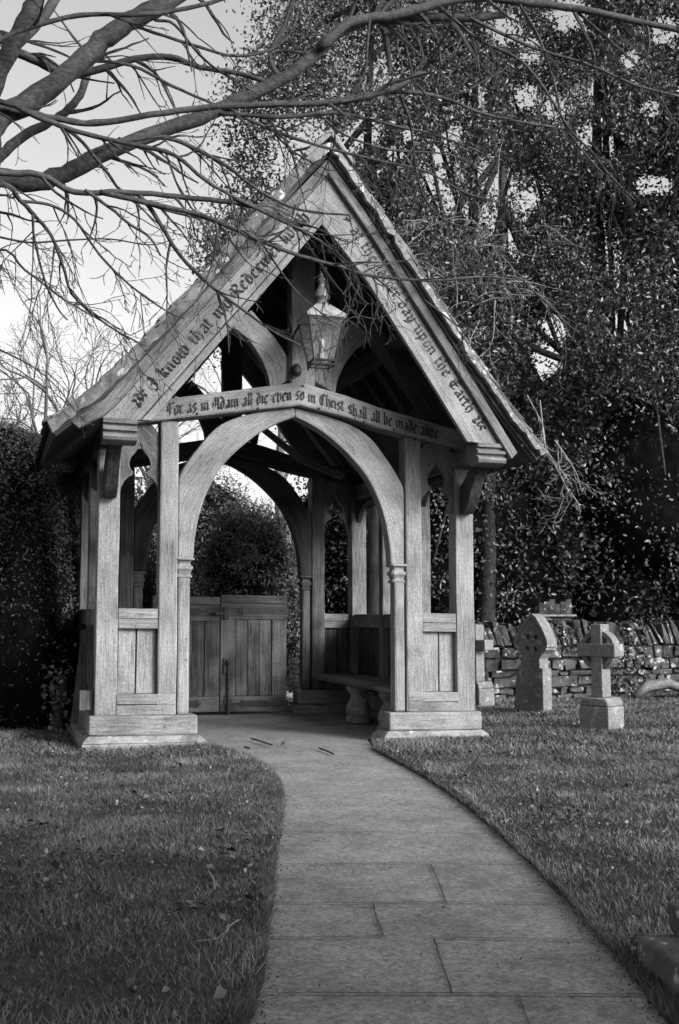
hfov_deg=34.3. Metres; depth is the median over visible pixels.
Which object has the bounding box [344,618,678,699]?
churchyard wall
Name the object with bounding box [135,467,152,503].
pale shrub
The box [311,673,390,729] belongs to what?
bench
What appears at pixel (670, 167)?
holly tree
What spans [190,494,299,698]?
yew bush
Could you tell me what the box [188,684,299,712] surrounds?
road
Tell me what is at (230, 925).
fallen twig
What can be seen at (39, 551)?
yew hedge
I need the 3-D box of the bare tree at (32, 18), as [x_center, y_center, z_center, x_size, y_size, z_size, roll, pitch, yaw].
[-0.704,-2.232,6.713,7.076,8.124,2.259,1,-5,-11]
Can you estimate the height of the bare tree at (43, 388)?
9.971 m
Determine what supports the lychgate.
on the lawn ground at (59, 987)
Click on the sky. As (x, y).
(51, 151)
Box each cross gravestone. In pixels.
[474,625,493,707]
[577,624,624,731]
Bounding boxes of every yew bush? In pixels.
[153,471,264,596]
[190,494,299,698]
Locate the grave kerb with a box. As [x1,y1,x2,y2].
[638,902,678,997]
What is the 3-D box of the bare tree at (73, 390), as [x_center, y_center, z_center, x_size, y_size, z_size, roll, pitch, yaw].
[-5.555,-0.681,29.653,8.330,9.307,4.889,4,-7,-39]
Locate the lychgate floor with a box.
[193,711,378,749]
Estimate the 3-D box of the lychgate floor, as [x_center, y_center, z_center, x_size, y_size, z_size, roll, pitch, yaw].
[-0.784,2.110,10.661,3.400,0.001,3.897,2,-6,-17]
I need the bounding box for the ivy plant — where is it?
[38,641,76,733]
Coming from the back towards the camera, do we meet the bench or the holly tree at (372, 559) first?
the holly tree at (372, 559)
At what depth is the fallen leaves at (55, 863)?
5.19 m
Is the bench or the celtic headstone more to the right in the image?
the celtic headstone
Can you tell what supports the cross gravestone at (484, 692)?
on the lawn ground at (59, 987)
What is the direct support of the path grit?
on the path
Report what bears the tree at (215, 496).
on the far field
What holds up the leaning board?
on the lawn ground at (59, 987)
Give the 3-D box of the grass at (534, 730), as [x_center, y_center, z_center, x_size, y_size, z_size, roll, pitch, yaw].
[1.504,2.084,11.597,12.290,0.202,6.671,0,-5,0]
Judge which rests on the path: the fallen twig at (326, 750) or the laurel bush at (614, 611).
the fallen twig at (326, 750)
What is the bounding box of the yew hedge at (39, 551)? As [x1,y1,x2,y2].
[0,417,156,729]
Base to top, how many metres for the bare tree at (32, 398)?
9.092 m
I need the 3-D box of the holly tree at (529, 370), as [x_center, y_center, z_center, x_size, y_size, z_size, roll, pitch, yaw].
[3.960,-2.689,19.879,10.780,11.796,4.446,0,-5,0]
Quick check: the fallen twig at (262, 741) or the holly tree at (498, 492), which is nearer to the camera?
the fallen twig at (262, 741)
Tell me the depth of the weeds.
5.92 m
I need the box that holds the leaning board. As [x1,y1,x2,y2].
[69,630,84,732]
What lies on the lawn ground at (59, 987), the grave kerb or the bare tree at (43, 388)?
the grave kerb
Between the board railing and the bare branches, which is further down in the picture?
the board railing
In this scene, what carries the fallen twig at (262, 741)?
on the lychgate floor
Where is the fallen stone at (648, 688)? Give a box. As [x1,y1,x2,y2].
[632,678,678,698]
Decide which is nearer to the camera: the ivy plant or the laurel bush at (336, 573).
the ivy plant
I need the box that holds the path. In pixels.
[239,750,667,1023]
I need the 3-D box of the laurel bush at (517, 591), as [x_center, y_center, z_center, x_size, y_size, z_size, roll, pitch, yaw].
[2.169,1.074,16.004,3.366,3.498,1.990,0,-5,0]
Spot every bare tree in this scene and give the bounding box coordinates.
[0,0,678,437]
[0,223,205,432]
[0,300,120,428]
[1,314,271,518]
[42,315,277,487]
[161,283,288,556]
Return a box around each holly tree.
[176,0,498,627]
[275,87,677,569]
[309,0,605,621]
[466,0,678,621]
[595,1,678,428]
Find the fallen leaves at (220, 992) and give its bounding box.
[0,702,666,998]
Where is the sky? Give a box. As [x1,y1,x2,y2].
[0,0,678,566]
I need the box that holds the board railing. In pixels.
[539,599,575,620]
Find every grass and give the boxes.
[0,690,678,758]
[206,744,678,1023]
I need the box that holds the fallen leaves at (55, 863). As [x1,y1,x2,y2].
[0,724,672,920]
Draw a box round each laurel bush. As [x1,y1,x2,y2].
[274,474,367,685]
[430,496,600,627]
[553,518,678,622]
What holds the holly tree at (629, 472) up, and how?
on the lawn ground at (59, 987)
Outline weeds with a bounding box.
[0,691,678,1023]
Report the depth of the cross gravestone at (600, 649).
10.05 m
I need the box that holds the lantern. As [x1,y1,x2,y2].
[288,272,345,382]
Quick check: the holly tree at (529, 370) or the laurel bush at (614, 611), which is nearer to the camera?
the laurel bush at (614, 611)
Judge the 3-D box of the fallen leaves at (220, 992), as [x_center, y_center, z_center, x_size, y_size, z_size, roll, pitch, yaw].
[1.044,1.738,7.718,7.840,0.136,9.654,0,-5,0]
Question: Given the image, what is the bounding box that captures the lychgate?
[33,128,547,751]
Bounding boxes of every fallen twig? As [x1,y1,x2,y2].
[197,919,239,941]
[251,738,272,745]
[318,747,333,754]
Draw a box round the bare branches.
[397,135,598,533]
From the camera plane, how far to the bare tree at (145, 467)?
31.98 m
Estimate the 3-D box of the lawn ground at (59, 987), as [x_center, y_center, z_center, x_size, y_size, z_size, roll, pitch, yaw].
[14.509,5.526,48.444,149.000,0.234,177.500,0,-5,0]
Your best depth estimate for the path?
3.96 m
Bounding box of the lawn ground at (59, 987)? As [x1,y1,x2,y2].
[0,696,678,1023]
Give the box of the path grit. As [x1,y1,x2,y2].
[250,748,665,1023]
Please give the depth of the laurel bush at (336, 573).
16.28 m
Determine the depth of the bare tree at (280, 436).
30.50 m
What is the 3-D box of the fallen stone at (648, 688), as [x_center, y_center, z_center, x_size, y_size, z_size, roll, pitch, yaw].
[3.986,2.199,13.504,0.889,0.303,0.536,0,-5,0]
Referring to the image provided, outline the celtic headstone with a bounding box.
[514,614,556,712]

